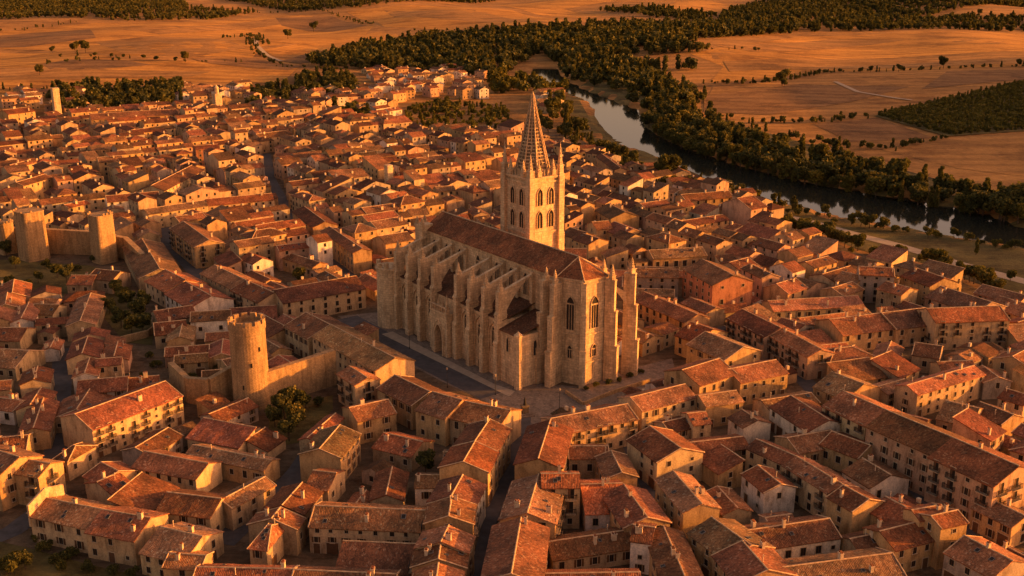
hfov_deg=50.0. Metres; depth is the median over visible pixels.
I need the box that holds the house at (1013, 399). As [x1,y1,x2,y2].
[997,386,1023,421]
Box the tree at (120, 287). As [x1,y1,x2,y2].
[115,283,127,296]
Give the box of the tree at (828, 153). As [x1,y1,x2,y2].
[818,151,832,161]
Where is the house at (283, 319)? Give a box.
[275,313,295,324]
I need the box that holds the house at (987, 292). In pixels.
[973,284,1023,302]
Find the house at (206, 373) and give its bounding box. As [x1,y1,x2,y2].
[201,367,221,376]
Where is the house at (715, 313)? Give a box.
[680,297,725,325]
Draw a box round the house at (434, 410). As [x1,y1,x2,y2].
[414,391,479,445]
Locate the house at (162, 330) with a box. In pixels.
[153,315,186,348]
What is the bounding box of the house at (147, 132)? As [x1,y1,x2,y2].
[128,126,152,138]
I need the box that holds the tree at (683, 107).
[675,103,690,112]
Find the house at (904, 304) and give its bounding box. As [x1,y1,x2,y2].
[895,300,929,309]
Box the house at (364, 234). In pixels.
[341,223,378,249]
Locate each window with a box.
[4,413,9,420]
[7,472,12,480]
[7,483,16,492]
[8,370,13,376]
[24,474,37,488]
[25,484,36,498]
[36,520,44,528]
[38,533,46,540]
[47,467,58,482]
[54,524,63,532]
[56,537,65,544]
[74,540,83,549]
[76,529,81,535]
[88,453,92,461]
[91,535,96,542]
[92,548,97,555]
[95,426,104,436]
[96,434,104,444]
[97,441,106,451]
[107,421,115,432]
[107,429,116,439]
[107,538,113,545]
[108,439,117,446]
[131,420,139,430]
[132,430,139,437]
[142,408,150,418]
[143,415,150,425]
[143,423,152,432]
[145,556,150,562]
[146,566,151,573]
[158,559,163,565]
[164,400,171,409]
[164,407,172,417]
[165,414,174,424]
[174,396,182,405]
[175,405,182,412]
[178,570,185,575]
[179,516,187,522]
[188,480,193,486]
[196,518,205,525]
[211,538,216,549]
[215,244,221,249]
[229,468,233,474]
[238,516,243,524]
[242,470,247,478]
[250,416,255,422]
[253,473,260,477]
[253,550,261,558]
[266,490,270,497]
[312,536,319,542]
[328,537,335,543]
[335,307,340,312]
[337,375,343,386]
[337,387,343,396]
[345,381,352,392]
[346,393,352,402]
[363,381,373,393]
[363,420,371,428]
[364,393,374,401]
[364,432,372,439]
[383,416,389,423]
[389,532,394,536]
[392,398,396,405]
[399,402,403,409]
[402,458,407,465]
[406,405,410,413]
[408,555,413,573]
[421,491,430,499]
[432,238,436,253]
[445,243,449,258]
[454,421,458,429]
[457,248,462,269]
[464,314,465,333]
[473,520,477,533]
[475,524,479,536]
[476,254,480,275]
[477,323,479,342]
[491,326,493,346]
[494,261,499,279]
[508,267,513,285]
[523,272,528,295]
[555,518,560,534]
[557,510,562,525]
[559,561,564,568]
[563,501,575,515]
[565,296,574,330]
[565,489,576,500]
[566,518,572,524]
[567,345,572,358]
[571,464,577,470]
[573,430,583,440]
[574,558,583,567]
[586,464,592,471]
[590,296,598,329]
[590,556,599,564]
[591,343,596,356]
[592,518,598,525]
[595,437,605,443]
[596,425,605,437]
[606,423,616,434]
[607,554,615,562]
[623,551,629,560]
[628,418,637,430]
[628,427,637,436]
[635,564,643,572]
[653,409,658,415]
[664,261,668,266]
[674,260,678,266]
[680,431,686,436]
[682,260,686,266]
[697,351,702,357]
[703,557,707,567]
[721,416,725,422]
[727,481,731,487]
[729,320,735,329]
[735,404,739,409]
[740,326,746,335]
[745,329,751,338]
[745,338,750,345]
[756,334,763,344]
[772,338,778,348]
[772,346,778,356]
[775,463,780,471]
[776,492,781,499]
[781,466,791,480]
[784,345,791,356]
[784,354,791,364]
[784,549,791,558]
[791,360,798,368]
[792,350,798,360]
[792,473,802,488]
[795,494,798,503]
[799,547,806,556]
[805,502,810,511]
[807,492,811,501]
[811,454,818,460]
[814,487,823,501]
[814,499,823,512]
[814,545,821,554]
[817,354,825,363]
[821,406,830,416]
[823,450,827,459]
[825,394,831,400]
[831,411,841,423]
[835,455,840,464]
[836,515,840,523]
[853,422,863,434]
[876,489,881,497]
[879,456,886,463]
[880,445,887,454]
[892,461,897,469]
[893,451,900,459]
[898,550,903,558]
[901,406,906,412]
[902,398,907,404]
[904,467,912,476]
[906,457,914,466]
[910,560,915,567]
[912,547,917,554]
[919,474,926,483]
[920,463,927,472]
[921,360,926,366]
[924,332,930,341]
[924,544,929,551]
[926,483,938,496]
[926,522,931,531]
[927,472,938,484]
[928,459,939,473]
[938,328,947,336]
[938,337,945,344]
[939,321,947,330]
[941,478,954,492]
[942,489,953,504]
[944,465,956,481]
[948,558,954,567]
[953,321,961,329]
[953,328,961,336]
[960,497,968,507]
[960,509,967,519]
[962,486,970,496]
[963,566,970,575]
[972,511,981,520]
[974,494,987,507]
[975,480,989,496]
[982,327,990,335]
[982,336,989,342]
[985,528,994,538]
[986,518,992,526]
[995,382,999,388]
[996,335,1004,341]
[997,326,1006,334]
[997,482,1008,497]
[997,493,1005,504]
[998,319,1006,327]
[999,362,1004,369]
[1000,524,1009,533]
[1011,477,1023,491]
[1011,491,1022,502]
[1013,404,1018,410]
[1018,454,1023,461]
[1019,533,1023,543]
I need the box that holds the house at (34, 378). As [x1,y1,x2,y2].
[18,365,54,397]
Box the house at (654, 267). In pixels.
[635,266,673,268]
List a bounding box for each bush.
[0,554,21,573]
[3,274,13,282]
[31,533,37,541]
[35,539,53,551]
[40,258,50,268]
[47,551,63,563]
[55,559,66,569]
[61,546,79,559]
[72,264,81,270]
[80,559,95,572]
[105,564,119,575]
[124,565,140,575]
[144,351,153,357]
[149,360,162,366]
[188,372,197,376]
[313,396,323,405]
[588,141,597,146]
[626,372,633,376]
[656,176,668,182]
[726,179,734,190]
[794,208,801,214]
[868,246,877,253]
[876,222,884,227]
[891,225,899,230]
[895,244,908,250]
[962,232,974,240]
[991,238,1003,246]
[1006,239,1023,247]
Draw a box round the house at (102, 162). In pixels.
[96,155,122,176]
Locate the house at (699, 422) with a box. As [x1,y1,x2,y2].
[680,410,712,438]
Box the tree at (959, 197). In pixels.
[954,192,975,212]
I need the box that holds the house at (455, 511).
[421,493,479,554]
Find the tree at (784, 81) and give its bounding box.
[780,78,787,84]
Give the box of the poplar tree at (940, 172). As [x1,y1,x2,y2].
[935,166,944,189]
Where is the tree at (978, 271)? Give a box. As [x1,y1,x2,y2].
[972,265,994,283]
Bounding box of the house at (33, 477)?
[13,458,66,504]
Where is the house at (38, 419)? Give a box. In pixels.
[17,397,59,450]
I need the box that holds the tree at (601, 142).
[597,139,607,146]
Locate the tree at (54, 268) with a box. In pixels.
[49,263,62,277]
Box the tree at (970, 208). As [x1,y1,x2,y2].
[964,199,978,215]
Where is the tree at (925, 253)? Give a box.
[921,248,931,260]
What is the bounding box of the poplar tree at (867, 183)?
[864,172,872,193]
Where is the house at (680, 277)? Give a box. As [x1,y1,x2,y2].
[678,267,682,285]
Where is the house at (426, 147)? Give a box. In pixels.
[412,144,429,151]
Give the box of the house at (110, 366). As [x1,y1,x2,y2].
[94,353,124,377]
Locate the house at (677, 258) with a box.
[644,243,707,269]
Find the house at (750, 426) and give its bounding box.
[727,409,772,443]
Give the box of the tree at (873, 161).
[868,156,884,169]
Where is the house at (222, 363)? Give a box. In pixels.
[216,350,272,368]
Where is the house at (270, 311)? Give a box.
[229,305,276,319]
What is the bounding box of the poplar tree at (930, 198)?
[926,186,934,206]
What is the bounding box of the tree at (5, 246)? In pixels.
[0,239,11,256]
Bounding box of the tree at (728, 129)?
[719,127,732,135]
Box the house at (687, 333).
[674,320,728,357]
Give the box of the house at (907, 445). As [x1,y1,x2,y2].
[865,409,969,496]
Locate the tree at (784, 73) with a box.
[775,68,790,85]
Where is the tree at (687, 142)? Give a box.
[682,137,697,150]
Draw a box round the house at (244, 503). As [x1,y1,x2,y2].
[222,476,276,530]
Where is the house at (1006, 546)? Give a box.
[1002,540,1023,557]
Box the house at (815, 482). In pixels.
[781,455,855,515]
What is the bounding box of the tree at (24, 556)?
[13,549,33,568]
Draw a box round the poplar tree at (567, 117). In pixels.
[565,112,568,122]
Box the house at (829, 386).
[812,369,881,405]
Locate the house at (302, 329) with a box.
[283,312,353,357]
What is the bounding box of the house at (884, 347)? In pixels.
[872,340,904,357]
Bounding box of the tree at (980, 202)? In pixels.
[970,190,989,213]
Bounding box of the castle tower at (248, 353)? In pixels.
[227,312,269,410]
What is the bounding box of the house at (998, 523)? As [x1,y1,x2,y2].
[969,497,1023,546]
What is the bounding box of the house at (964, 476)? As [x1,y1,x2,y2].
[924,437,1023,521]
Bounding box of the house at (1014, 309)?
[992,296,1023,318]
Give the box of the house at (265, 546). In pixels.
[246,516,284,564]
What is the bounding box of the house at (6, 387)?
[0,379,14,395]
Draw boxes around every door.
[98,447,104,457]
[108,551,115,562]
[111,442,116,452]
[176,416,182,425]
[195,367,204,376]
[212,548,217,561]
[251,508,256,516]
[271,552,277,564]
[313,543,320,553]
[325,542,338,553]
[407,419,410,428]
[489,488,492,504]
[639,469,642,480]
[648,474,654,489]
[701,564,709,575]
[743,492,747,503]
[769,419,775,432]
[776,425,782,434]
[779,356,784,366]
[817,370,821,378]
[921,556,928,568]
[943,569,955,575]
[971,520,978,532]
[995,531,1008,545]
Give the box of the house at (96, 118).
[89,108,178,124]
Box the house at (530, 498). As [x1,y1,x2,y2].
[496,473,565,538]
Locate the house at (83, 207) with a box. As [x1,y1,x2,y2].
[60,199,90,217]
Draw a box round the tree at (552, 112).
[546,107,559,122]
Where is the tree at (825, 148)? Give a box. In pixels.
[807,142,829,158]
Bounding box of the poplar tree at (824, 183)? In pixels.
[820,164,829,186]
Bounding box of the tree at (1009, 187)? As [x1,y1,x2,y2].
[1006,183,1023,216]
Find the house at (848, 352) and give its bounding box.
[826,344,874,374]
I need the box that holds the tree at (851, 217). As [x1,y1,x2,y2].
[848,212,855,224]
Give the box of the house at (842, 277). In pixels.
[833,271,860,285]
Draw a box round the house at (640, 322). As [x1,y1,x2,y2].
[616,308,645,328]
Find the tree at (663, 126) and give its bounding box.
[659,121,675,131]
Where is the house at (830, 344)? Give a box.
[820,342,848,347]
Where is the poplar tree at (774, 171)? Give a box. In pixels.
[771,159,776,175]
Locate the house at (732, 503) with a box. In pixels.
[706,485,753,524]
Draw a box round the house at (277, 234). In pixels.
[239,227,287,242]
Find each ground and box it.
[0,0,1023,288]
[0,102,1023,575]
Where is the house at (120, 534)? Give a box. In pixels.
[84,506,169,565]
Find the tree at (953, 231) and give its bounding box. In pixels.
[950,227,958,237]
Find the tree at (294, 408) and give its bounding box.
[284,401,305,426]
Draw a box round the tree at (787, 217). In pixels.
[780,213,793,221]
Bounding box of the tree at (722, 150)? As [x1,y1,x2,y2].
[716,139,730,161]
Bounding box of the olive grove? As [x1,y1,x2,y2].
[878,79,1023,133]
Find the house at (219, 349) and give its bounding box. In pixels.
[208,338,230,369]
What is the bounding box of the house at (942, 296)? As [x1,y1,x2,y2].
[924,285,1006,310]
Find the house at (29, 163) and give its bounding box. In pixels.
[8,159,34,173]
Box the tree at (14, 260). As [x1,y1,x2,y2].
[8,256,19,268]
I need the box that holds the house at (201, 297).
[164,281,234,310]
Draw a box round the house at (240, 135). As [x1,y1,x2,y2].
[230,127,248,142]
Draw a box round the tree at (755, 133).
[751,129,769,141]
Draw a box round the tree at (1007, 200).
[990,198,1014,220]
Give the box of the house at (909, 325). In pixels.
[866,306,926,346]
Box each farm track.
[254,39,281,60]
[833,81,911,99]
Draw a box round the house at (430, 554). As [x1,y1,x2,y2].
[408,543,468,575]
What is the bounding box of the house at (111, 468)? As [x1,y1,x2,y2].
[82,461,138,493]
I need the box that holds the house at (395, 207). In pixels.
[356,203,401,213]
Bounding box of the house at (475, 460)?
[437,441,499,506]
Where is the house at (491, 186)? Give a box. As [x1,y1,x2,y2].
[478,179,499,207]
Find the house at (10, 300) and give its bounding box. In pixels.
[0,292,25,309]
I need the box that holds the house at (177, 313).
[150,305,194,325]
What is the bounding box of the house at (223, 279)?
[199,264,261,295]
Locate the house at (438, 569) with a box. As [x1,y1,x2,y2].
[411,562,464,575]
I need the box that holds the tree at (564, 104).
[560,102,573,113]
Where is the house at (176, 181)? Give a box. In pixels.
[138,165,203,193]
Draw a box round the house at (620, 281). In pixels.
[616,276,623,286]
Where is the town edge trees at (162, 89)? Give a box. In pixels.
[45,64,371,113]
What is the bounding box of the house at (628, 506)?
[603,483,671,531]
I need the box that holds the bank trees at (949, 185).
[625,90,1007,215]
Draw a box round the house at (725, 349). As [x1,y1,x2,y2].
[686,331,761,365]
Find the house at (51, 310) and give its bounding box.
[33,300,67,318]
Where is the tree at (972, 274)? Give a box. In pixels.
[970,265,983,283]
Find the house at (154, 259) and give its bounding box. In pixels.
[122,238,181,291]
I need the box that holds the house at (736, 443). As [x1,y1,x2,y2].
[687,434,748,465]
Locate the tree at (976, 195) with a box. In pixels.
[970,189,992,214]
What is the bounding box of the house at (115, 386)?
[76,373,128,395]
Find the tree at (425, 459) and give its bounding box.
[415,448,435,472]
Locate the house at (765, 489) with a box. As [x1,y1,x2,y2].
[740,464,797,513]
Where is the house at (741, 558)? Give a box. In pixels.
[711,539,798,575]
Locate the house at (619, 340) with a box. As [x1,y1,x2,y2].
[617,335,621,355]
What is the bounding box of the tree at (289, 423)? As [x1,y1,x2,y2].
[277,413,302,440]
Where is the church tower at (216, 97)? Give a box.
[212,85,222,105]
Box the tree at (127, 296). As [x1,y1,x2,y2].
[116,290,135,307]
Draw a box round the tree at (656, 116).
[654,114,663,123]
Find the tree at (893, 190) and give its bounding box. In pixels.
[887,182,903,198]
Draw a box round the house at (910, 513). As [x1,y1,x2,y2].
[902,502,943,526]
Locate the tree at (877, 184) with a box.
[866,176,885,196]
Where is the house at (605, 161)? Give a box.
[595,153,626,174]
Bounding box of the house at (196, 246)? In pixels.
[168,221,225,268]
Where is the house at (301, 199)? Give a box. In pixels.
[291,192,325,210]
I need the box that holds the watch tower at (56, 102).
[50,87,61,113]
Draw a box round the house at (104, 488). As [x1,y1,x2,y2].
[84,470,129,503]
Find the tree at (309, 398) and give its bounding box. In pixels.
[304,392,311,408]
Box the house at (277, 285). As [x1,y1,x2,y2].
[266,281,289,288]
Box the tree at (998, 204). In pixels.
[994,197,1016,221]
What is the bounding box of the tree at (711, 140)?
[704,137,717,156]
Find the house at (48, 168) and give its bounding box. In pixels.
[32,161,62,174]
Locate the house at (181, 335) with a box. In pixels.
[165,323,196,346]
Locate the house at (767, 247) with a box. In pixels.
[751,237,790,258]
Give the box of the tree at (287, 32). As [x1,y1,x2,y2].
[283,29,291,35]
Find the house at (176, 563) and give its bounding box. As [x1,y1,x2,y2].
[161,542,213,575]
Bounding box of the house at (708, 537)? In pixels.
[686,516,775,575]
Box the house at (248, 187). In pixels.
[230,179,265,195]
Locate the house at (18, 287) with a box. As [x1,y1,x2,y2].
[0,279,31,302]
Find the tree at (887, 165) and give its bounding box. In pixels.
[885,160,907,172]
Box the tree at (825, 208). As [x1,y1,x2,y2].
[821,204,829,215]
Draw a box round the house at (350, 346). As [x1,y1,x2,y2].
[311,324,415,384]
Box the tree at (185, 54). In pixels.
[180,51,188,61]
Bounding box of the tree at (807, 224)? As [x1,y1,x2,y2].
[803,220,817,227]
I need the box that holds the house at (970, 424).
[952,407,1006,451]
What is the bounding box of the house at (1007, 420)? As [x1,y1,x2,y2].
[975,401,1023,435]
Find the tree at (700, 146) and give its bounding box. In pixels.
[696,142,715,157]
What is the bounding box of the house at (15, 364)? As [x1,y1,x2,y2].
[0,348,45,380]
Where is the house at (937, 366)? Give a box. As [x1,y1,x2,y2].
[929,356,975,374]
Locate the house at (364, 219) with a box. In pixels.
[356,210,398,223]
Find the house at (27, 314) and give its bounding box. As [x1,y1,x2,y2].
[8,302,39,327]
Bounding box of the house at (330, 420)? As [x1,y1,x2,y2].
[297,412,344,450]
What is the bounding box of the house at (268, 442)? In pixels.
[246,427,287,456]
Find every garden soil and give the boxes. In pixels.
[0,260,135,300]
[0,542,136,575]
[105,301,152,344]
[269,395,332,444]
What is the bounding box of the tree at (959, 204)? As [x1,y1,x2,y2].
[953,195,970,212]
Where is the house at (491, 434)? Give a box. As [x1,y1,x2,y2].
[452,414,511,480]
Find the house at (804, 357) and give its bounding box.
[767,327,835,379]
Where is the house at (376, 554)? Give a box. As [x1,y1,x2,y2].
[336,540,415,575]
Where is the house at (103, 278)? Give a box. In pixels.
[89,265,131,293]
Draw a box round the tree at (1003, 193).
[988,187,1020,219]
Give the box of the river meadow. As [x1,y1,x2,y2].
[565,80,1023,293]
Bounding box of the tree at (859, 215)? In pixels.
[854,210,867,226]
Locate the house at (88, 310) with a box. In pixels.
[65,293,105,341]
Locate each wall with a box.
[14,227,144,258]
[120,326,153,342]
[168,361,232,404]
[267,349,336,404]
[565,379,649,404]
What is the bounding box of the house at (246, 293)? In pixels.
[229,279,276,306]
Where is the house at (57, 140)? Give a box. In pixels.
[50,133,63,146]
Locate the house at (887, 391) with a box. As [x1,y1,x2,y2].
[874,378,907,405]
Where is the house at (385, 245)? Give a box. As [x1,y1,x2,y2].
[372,228,414,257]
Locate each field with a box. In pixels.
[0,15,373,56]
[0,29,95,46]
[0,52,298,92]
[0,68,210,79]
[42,59,150,69]
[97,36,245,57]
[125,19,279,33]
[196,58,299,69]
[265,32,400,54]
[276,16,366,31]
[284,54,308,63]
[346,5,563,29]
[384,10,547,22]
[501,0,729,18]
[565,1,677,13]
[692,31,1023,81]
[701,69,1022,122]
[704,84,905,114]
[720,39,907,51]
[723,51,1023,70]
[814,118,931,141]
[880,131,1023,175]
[923,69,1023,88]
[943,7,1023,16]
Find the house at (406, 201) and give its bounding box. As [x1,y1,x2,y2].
[388,193,425,211]
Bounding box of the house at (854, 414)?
[821,390,905,440]
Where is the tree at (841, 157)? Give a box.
[835,154,852,166]
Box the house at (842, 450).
[818,430,872,471]
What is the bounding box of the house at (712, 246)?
[695,233,733,261]
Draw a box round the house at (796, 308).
[761,295,864,317]
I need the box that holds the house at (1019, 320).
[1009,312,1023,323]
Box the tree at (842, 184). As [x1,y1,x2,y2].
[839,174,856,188]
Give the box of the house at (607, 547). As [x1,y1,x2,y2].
[548,524,630,568]
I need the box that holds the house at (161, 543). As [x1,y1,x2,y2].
[138,520,223,575]
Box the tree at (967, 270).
[964,265,979,282]
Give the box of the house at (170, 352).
[164,341,209,366]
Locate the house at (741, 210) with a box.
[722,195,767,224]
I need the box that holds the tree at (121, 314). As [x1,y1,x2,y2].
[110,305,130,327]
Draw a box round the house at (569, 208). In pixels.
[564,202,579,215]
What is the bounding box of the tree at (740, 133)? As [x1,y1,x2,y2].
[732,130,746,140]
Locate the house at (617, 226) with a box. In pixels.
[607,221,640,246]
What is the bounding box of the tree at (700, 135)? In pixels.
[691,129,705,140]
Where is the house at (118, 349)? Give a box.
[102,341,132,372]
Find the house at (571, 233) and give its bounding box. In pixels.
[564,227,595,247]
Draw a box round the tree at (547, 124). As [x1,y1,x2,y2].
[544,121,552,131]
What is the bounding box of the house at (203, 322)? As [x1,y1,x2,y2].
[190,309,231,338]
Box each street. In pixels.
[0,511,29,541]
[43,348,71,458]
[161,226,201,279]
[222,455,300,545]
[262,153,354,276]
[338,316,500,398]
[473,417,530,575]
[623,446,654,498]
[717,326,976,535]
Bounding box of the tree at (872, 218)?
[864,214,877,227]
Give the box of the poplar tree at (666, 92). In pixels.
[664,88,668,99]
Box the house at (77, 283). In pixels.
[66,272,96,293]
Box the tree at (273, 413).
[264,404,282,426]
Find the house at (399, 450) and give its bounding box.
[371,431,433,471]
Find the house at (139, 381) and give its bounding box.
[128,371,160,391]
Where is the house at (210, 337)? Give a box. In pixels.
[204,331,228,343]
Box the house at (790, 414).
[768,395,839,434]
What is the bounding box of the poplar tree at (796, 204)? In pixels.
[794,199,798,208]
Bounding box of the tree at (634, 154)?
[628,150,638,159]
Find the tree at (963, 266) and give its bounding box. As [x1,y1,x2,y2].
[960,264,971,279]
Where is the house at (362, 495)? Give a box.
[347,485,369,502]
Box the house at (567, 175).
[550,166,570,183]
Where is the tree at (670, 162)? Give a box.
[657,154,681,170]
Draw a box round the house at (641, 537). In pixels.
[629,521,656,574]
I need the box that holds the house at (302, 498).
[261,481,323,537]
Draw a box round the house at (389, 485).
[368,466,409,504]
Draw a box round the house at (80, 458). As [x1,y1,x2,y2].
[52,442,97,480]
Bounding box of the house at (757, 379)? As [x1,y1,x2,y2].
[728,358,789,405]
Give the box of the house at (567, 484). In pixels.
[540,464,580,528]
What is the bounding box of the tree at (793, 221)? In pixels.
[790,218,797,229]
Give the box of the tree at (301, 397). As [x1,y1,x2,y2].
[284,389,307,406]
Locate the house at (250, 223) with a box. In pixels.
[230,217,275,228]
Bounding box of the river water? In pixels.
[533,67,1023,247]
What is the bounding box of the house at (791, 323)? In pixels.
[776,313,814,331]
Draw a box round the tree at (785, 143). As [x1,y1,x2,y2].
[781,141,791,148]
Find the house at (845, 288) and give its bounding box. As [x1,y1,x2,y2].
[819,280,864,300]
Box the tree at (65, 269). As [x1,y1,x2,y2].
[58,263,74,280]
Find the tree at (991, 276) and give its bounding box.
[982,271,996,283]
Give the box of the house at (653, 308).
[636,291,710,330]
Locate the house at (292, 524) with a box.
[246,506,306,555]
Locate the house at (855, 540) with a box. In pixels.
[840,528,879,551]
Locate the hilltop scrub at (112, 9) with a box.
[0,0,495,20]
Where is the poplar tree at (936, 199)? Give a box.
[932,185,939,207]
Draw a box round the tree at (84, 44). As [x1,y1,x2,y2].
[78,40,89,52]
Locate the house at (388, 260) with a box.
[381,257,405,270]
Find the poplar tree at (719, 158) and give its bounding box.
[716,142,721,160]
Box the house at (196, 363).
[173,350,208,376]
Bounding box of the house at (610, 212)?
[594,203,639,229]
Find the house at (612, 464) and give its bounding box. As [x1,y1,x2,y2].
[594,450,638,486]
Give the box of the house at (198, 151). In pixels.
[192,142,219,165]
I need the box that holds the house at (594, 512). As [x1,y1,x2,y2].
[580,476,622,530]
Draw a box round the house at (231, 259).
[213,251,241,272]
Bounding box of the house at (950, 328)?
[916,301,1010,349]
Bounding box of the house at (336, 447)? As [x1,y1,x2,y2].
[297,424,361,482]
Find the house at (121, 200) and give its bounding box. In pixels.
[105,189,159,211]
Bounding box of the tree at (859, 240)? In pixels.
[852,233,866,250]
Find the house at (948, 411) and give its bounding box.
[935,400,983,431]
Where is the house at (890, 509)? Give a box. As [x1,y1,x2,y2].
[870,491,915,524]
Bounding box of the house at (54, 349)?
[42,336,64,361]
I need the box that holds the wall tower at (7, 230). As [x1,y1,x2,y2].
[0,218,17,255]
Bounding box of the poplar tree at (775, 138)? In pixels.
[771,134,777,149]
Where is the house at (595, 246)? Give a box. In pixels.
[572,233,608,259]
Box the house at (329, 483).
[306,467,345,501]
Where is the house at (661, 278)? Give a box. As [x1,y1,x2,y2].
[636,265,678,297]
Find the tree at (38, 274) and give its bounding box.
[33,271,43,282]
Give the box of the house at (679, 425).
[653,414,690,438]
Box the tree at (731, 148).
[726,144,745,164]
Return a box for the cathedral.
[375,91,639,389]
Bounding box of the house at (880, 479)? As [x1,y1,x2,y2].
[841,453,910,498]
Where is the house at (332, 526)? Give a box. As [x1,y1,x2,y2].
[307,501,425,553]
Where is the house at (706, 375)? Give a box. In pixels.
[663,358,737,393]
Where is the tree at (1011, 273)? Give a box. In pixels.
[1006,269,1016,280]
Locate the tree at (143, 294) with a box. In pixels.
[136,289,151,309]
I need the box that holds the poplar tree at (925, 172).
[922,164,928,181]
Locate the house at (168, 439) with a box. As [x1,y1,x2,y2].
[120,427,183,465]
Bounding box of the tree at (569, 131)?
[562,127,573,138]
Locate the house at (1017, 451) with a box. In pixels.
[1008,439,1023,461]
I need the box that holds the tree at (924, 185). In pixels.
[914,181,928,202]
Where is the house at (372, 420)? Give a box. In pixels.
[341,398,396,443]
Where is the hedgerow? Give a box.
[0,8,1023,150]
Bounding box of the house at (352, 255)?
[320,226,371,273]
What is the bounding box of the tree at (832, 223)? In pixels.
[821,220,836,228]
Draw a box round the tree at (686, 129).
[677,126,690,132]
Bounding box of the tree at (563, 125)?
[559,122,571,129]
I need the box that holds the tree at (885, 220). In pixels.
[879,216,890,228]
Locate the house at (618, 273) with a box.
[607,269,627,276]
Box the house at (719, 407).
[695,390,744,427]
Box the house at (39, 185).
[9,174,52,199]
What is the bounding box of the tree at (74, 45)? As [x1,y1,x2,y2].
[69,40,78,52]
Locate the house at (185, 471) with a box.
[130,449,222,491]
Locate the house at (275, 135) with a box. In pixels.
[251,130,293,145]
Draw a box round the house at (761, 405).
[752,391,820,419]
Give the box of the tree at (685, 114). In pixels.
[679,109,691,121]
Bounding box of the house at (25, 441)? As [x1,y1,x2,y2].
[0,429,34,451]
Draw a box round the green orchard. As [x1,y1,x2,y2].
[404,96,511,128]
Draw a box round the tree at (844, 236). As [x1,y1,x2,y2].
[838,231,850,247]
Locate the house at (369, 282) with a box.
[358,273,376,300]
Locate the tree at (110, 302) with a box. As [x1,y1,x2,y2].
[100,297,115,312]
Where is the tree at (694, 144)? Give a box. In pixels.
[692,140,703,150]
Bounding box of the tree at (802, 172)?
[794,166,809,183]
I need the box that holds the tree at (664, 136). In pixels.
[663,128,676,142]
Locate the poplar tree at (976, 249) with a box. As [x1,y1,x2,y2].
[974,238,979,254]
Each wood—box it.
[305,14,801,103]
[486,19,698,100]
[599,0,1023,31]
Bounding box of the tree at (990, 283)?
[985,282,996,286]
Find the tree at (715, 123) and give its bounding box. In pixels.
[713,121,719,129]
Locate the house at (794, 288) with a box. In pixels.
[763,277,807,300]
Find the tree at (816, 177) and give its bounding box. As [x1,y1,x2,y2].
[808,170,824,185]
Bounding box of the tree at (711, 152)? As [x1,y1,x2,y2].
[702,146,714,156]
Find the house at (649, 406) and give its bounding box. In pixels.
[617,383,696,431]
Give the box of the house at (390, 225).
[365,216,408,235]
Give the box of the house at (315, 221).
[292,206,337,235]
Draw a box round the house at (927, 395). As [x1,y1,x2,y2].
[893,362,985,415]
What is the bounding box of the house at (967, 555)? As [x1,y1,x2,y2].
[942,535,1023,575]
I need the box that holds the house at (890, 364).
[870,350,920,380]
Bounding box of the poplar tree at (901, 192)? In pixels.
[897,180,905,201]
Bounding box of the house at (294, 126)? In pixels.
[286,122,308,136]
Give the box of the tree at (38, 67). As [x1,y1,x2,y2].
[34,64,43,74]
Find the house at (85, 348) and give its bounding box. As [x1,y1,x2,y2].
[65,336,104,374]
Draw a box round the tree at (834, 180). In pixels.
[828,174,841,186]
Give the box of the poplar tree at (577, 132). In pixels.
[576,126,579,140]
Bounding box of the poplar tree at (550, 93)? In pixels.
[546,89,551,97]
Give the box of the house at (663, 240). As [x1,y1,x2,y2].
[646,231,686,249]
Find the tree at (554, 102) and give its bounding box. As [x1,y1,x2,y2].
[544,97,560,109]
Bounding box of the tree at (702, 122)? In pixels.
[694,118,706,125]
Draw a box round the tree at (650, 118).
[646,113,659,123]
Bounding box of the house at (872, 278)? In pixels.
[857,262,894,302]
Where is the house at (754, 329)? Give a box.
[724,308,794,358]
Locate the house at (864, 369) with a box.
[826,357,887,383]
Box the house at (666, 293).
[636,288,674,299]
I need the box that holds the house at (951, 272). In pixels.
[917,259,964,291]
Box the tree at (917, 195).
[909,183,928,204]
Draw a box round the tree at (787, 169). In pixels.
[776,158,798,178]
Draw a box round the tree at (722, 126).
[717,121,734,131]
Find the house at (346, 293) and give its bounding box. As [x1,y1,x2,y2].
[271,273,365,317]
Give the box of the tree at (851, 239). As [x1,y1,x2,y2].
[849,234,855,246]
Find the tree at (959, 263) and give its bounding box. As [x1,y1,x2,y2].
[955,260,966,266]
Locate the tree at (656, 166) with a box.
[653,161,659,169]
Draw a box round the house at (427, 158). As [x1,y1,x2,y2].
[412,153,445,164]
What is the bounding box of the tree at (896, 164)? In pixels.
[894,157,910,171]
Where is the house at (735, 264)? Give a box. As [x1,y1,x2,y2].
[720,257,762,273]
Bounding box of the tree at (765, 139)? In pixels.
[755,137,767,143]
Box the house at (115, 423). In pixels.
[59,380,184,458]
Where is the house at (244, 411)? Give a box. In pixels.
[199,397,258,424]
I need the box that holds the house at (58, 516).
[26,484,117,552]
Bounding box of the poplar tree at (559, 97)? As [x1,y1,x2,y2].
[558,94,561,111]
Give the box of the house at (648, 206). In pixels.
[635,197,670,211]
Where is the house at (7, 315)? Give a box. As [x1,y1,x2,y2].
[0,306,17,326]
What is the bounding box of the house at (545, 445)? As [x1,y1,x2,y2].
[513,419,573,479]
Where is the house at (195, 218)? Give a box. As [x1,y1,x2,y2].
[170,211,206,225]
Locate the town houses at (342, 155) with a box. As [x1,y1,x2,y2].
[0,63,1023,504]
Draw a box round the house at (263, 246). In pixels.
[229,234,275,267]
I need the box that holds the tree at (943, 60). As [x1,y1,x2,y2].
[939,55,948,67]
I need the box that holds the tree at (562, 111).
[560,108,569,117]
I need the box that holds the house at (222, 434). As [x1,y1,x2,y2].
[185,417,255,451]
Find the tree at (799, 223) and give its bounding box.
[796,217,810,229]

